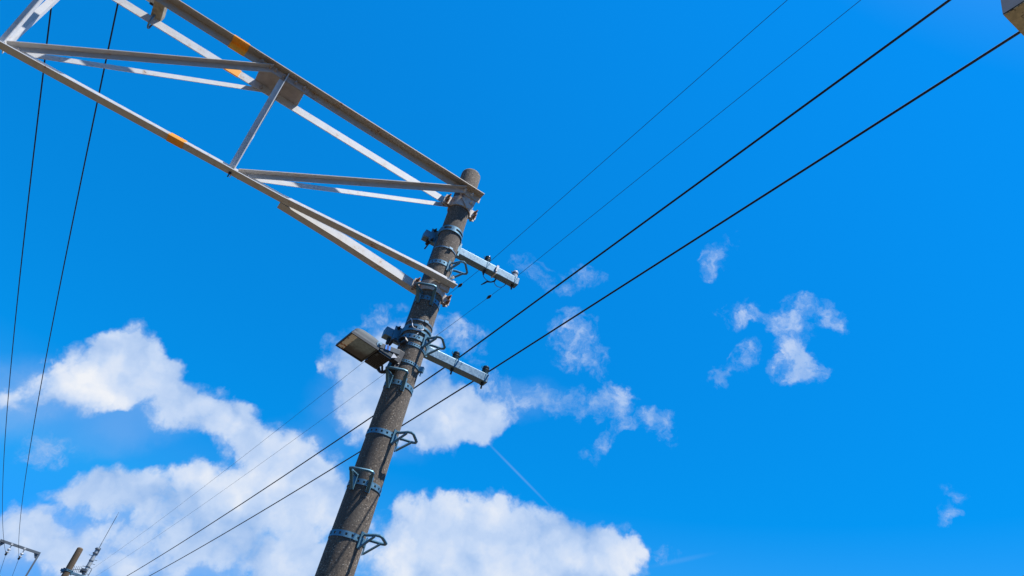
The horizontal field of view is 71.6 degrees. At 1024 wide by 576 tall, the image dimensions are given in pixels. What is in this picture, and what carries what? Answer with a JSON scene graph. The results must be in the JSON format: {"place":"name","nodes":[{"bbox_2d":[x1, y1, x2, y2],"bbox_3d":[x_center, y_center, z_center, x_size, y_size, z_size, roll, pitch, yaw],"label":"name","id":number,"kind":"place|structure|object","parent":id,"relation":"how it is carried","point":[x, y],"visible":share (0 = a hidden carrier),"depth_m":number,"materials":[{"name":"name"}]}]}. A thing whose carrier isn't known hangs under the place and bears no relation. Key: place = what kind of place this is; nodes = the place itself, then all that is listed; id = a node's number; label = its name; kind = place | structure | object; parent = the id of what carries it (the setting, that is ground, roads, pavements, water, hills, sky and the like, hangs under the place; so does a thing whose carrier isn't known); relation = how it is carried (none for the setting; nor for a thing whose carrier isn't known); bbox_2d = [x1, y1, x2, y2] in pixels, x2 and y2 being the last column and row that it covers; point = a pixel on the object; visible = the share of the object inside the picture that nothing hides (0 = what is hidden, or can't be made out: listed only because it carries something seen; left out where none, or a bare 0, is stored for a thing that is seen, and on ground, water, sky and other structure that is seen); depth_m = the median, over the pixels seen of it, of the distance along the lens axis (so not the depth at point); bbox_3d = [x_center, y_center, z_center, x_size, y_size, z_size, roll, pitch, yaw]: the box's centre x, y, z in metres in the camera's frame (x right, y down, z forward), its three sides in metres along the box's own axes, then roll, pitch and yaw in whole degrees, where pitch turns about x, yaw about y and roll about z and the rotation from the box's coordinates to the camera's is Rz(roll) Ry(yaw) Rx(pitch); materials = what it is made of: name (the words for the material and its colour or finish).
{"place":"outdoors","nodes":[
{"label":"outdoors","id":0,"kind":"place"},
{"bbox_2d":[0,0,1023,575],"label":"sky","id":1,"kind":"structure","parent":0,"point":[828,379],"materials":[{"name":"blue"}]},
{"label":"ground","id":2,"kind":"structure","parent":0,"visible":0},
{"bbox_2d":[0,539,40,575],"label":"gantry","id":3,"kind":"object","parent":2,"relation":"on","point":[36,553],"visible":1,"depth_m":31.84,"materials":[{"name":"grey metal"}]},
{"bbox_3d":[-21.952,11.899,31.800,0.176,0.535,0.189,14,-38,0],"label":"insulator string","id":4,"kind":"object","parent":3,"relation":"hanging from","visible":0},
{"bbox_2d":[12,4,118,575],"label":"feeder wire","id":5,"kind":"object","parent":4,"relation":"attached to","point":[69,238],"visible":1,"depth_m":9.18,"materials":[{"name":"black metal"}]},
{"bbox_2d":[61,547,82,575],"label":"utility pole","id":6,"kind":"object","parent":2,"relation":"on","point":[74,558],"visible":1,"depth_m":22.86,"materials":[{"name":"brown concrete"}]},
{"bbox_2d":[60,568,84,575],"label":"crossarm","id":7,"kind":"object","parent":6,"relation":"attached to","point":[71,573],"visible":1,"depth_m":22.85,"materials":[{"name":"metal"}]},
{"bbox_2d":[79,514,117,575],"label":"antenna mast","id":8,"kind":"object","parent":2,"relation":"on","point":[83,571],"visible":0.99,"depth_m":33.09,"materials":[{"name":"metal"}]},
{"bbox_2d":[315,168,479,575],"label":"utility pole","id":9,"kind":"object","parent":2,"relation":"on","point":[341,555],"visible":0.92,"depth_m":5.19,"materials":[{"name":"concrete"}]},
{"bbox_2d":[0,0,484,306],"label":"truss beam","id":10,"kind":"structure","parent":9,"relation":"attached to","point":[274,80],"depth_m":5.87,"materials":[{"name":"metal"}]},
{"bbox_2d":[328,529,387,554],"bbox_3d":[-1.044,1.707,4.765,0.389,0.115,0.248,5,-39,11],"label":"pole step","id":11,"kind":"object","parent":9,"relation":"attached to","point":[362,541],"visible":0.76,"depth_m":4.71,"materials":[{"name":"metal"}]},
{"bbox_2d":[347,466,381,496],"bbox_3d":[-1.032,1.377,4.944,0.243,0.115,0.389,14,-38,0],"label":"pole step","id":12,"kind":"object","parent":9,"relation":"attached to","point":[369,483],"visible":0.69,"depth_m":4.88,"materials":[{"name":"metal"}]},
{"bbox_2d":[335,328,424,375],"bbox_3d":[-0.982,0.473,5.505,0.711,0.358,0.315,37,-43,-27],"label":"street lamp","id":13,"kind":"object","parent":9,"relation":"attached to","point":[359,344],"visible":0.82,"depth_m":5.36,"materials":[{"name":"grey metal"}]},
{"bbox_2d":[365,427,417,451],"bbox_3d":[-0.896,1.120,5.233,0.379,0.115,0.238,5,-39,11],"label":"pole step","id":14,"kind":"object","parent":9,"relation":"attached to","point":[395,438],"visible":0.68,"depth_m":5.18,"materials":[{"name":"metal"}]},
{"bbox_2d":[383,366,412,396],"bbox_3d":[-0.873,0.748,5.445,0.233,0.115,0.378,14,-38,0],"label":"pole step","id":15,"kind":"object","parent":9,"relation":"attached to","point":[390,379],"visible":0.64,"depth_m":5.38,"materials":[{"name":"metal"}]},
{"bbox_2d":[406,318,432,332],"bbox_3d":[-0.766,0.324,5.873,0.225,0.020,0.230,14,-38,0],"label":"strap","id":16,"kind":"object","parent":9,"relation":"attached to","point":[426,321],"visible":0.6,"depth_m":5.79,"materials":[{"name":"metal"}]},
{"bbox_2d":[401,233,439,335],"bbox_3d":[-0.791,-0.037,6.157,0.022,1.240,0.020,0,-40,18],"label":"conduit","id":17,"kind":"object","parent":9,"relation":"attached to","point":[421,280],"visible":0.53,"depth_m":6.19,"materials":[{"name":"metal"}]},
{"bbox_2d":[402,333,445,355],"bbox_3d":[-0.731,0.464,5.756,0.367,0.115,0.226,5,-39,11],"label":"pole step","id":18,"kind":"object","parent":9,"relation":"attached to","point":[425,343],"visible":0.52,"depth_m":5.71,"materials":[{"name":"metal"}]},
{"bbox_2d":[414,282,439,311],"bbox_3d":[-0.714,0.107,5.956,0.227,0.115,0.367,14,-38,0],"label":"pole step","id":19,"kind":"object","parent":9,"relation":"attached to","point":[419,296],"visible":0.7,"depth_m":5.90,"materials":[{"name":"metal"}]},
{"bbox_2d":[381,324,488,385],"bbox_3d":[-0.601,0.553,5.938,0.984,0.176,0.374,28,-40,-17],"label":"crossarm","id":20,"kind":"object","parent":9,"relation":"attached to","point":[446,361],"visible":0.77,"depth_m":5.99,"materials":[{"name":"metal"}]},
{"bbox_2d":[450,351,459,374],"bbox_3d":[-0.496,0.641,6.066,0.067,0.225,0.070,0,-40,17],"label":"insulator","id":21,"kind":"object","parent":20,"relation":"attached to","point":[456,355],"visible":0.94,"depth_m":6.08,"materials":[{"name":"grey ceramic"}]},
{"bbox_2d":[127,0,950,575],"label":"power line","id":22,"kind":"object","parent":21,"relation":"attached to","point":[637,226],"visible":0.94,"depth_m":4.50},
{"bbox_2d":[480,365,488,388],"bbox_3d":[-0.245,0.773,6.152,0.070,0.225,0.067,-2,-41,20],"label":"insulator","id":23,"kind":"object","parent":20,"relation":"attached to","point":[485,368],"visible":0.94,"depth_m":6.16,"materials":[{"name":"grey ceramic"}]},
{"bbox_2d":[149,31,1019,575],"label":"power line","id":24,"kind":"object","parent":23,"relation":"attached to","point":[685,245],"visible":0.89,"depth_m":4.46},
{"bbox_2d":[433,245,455,258],"bbox_3d":[-0.607,-0.306,6.374,0.214,0.020,0.220,14,-38,0],"label":"strap","id":25,"kind":"object","parent":9,"relation":"attached to","point":[450,248],"visible":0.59,"depth_m":6.30,"materials":[{"name":"metal"}]},
{"bbox_2d":[427,259,467,278],"bbox_3d":[-0.574,-0.157,6.251,0.356,0.115,0.215,5,-39,11],"label":"pole step","id":26,"kind":"object","parent":9,"relation":"attached to","point":[448,265],"visible":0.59,"depth_m":6.20,"materials":[{"name":"metal"}]},
{"bbox_2d":[421,225,518,287],"bbox_3d":[-0.348,-0.294,6.645,1.020,0.176,0.367,28,-40,-17],"label":"crossarm","id":27,"kind":"object","parent":9,"relation":"attached to","point":[474,261],"visible":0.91,"depth_m":6.68,"materials":[{"name":"metal"}]},
{"bbox_2d":[482,256,490,274],"bbox_3d":[-0.249,-0.213,6.768,0.067,0.225,0.070,0,-40,17],"label":"insulator","id":28,"kind":"object","parent":27,"relation":"attached to","point":[487,259],"visible":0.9,"depth_m":6.78,"materials":[{"name":"grey ceramic"}]},
{"bbox_2d":[86,0,786,572],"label":"power line","id":29,"kind":"object","parent":28,"relation":"attached to","point":[520,234],"visible":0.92,"depth_m":6.08,"materials":[{"name":"black rubber"}]},
{"bbox_2d":[481,273,505,287],"bbox_3d":[-0.187,-0.043,6.768,0.269,0.162,0.018,28,-40,-17],"label":"jumper lead","id":30,"kind":"object","parent":27,"relation":"hanging from","point":[486,281],"visible":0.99,"depth_m":6.76,"materials":[{"name":"rubber"}]},
{"bbox_2d":[510,270,517,289],"bbox_3d":[0.013,-0.075,6.858,0.070,0.225,0.067,-2,-41,20],"label":"insulator","id":31,"kind":"object","parent":27,"relation":"attached to","point":[515,273],"visible":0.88,"depth_m":6.87,"materials":[{"name":"white ceramic"}]},
{"bbox_2d":[101,0,860,572],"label":"power line","id":32,"kind":"object","parent":31,"relation":"attached to","point":[561,240],"visible":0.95,"depth_m":6.08,"materials":[{"name":"black rubber"}]},
{"bbox_2d":[1001,0,1023,35],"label":"canopy","id":33,"kind":"object","parent":2,"relation":"on","point":[1013,12],"visible":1,"depth_m":2.50,"materials":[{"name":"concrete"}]},
{"bbox_3d":[-22.398,11.637,31.612,0.176,0.535,0.189,14,-38,0],"label":"insulator string","id":34,"kind":"object","parent":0,"visible":0},
{"bbox_2d":[0,8,51,570],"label":"feeder wire","id":35,"kind":"object","parent":34,"relation":"attached to","point":[23,244],"visible":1,"depth_m":9.42,"materials":[{"name":"black metal"}]}
]}

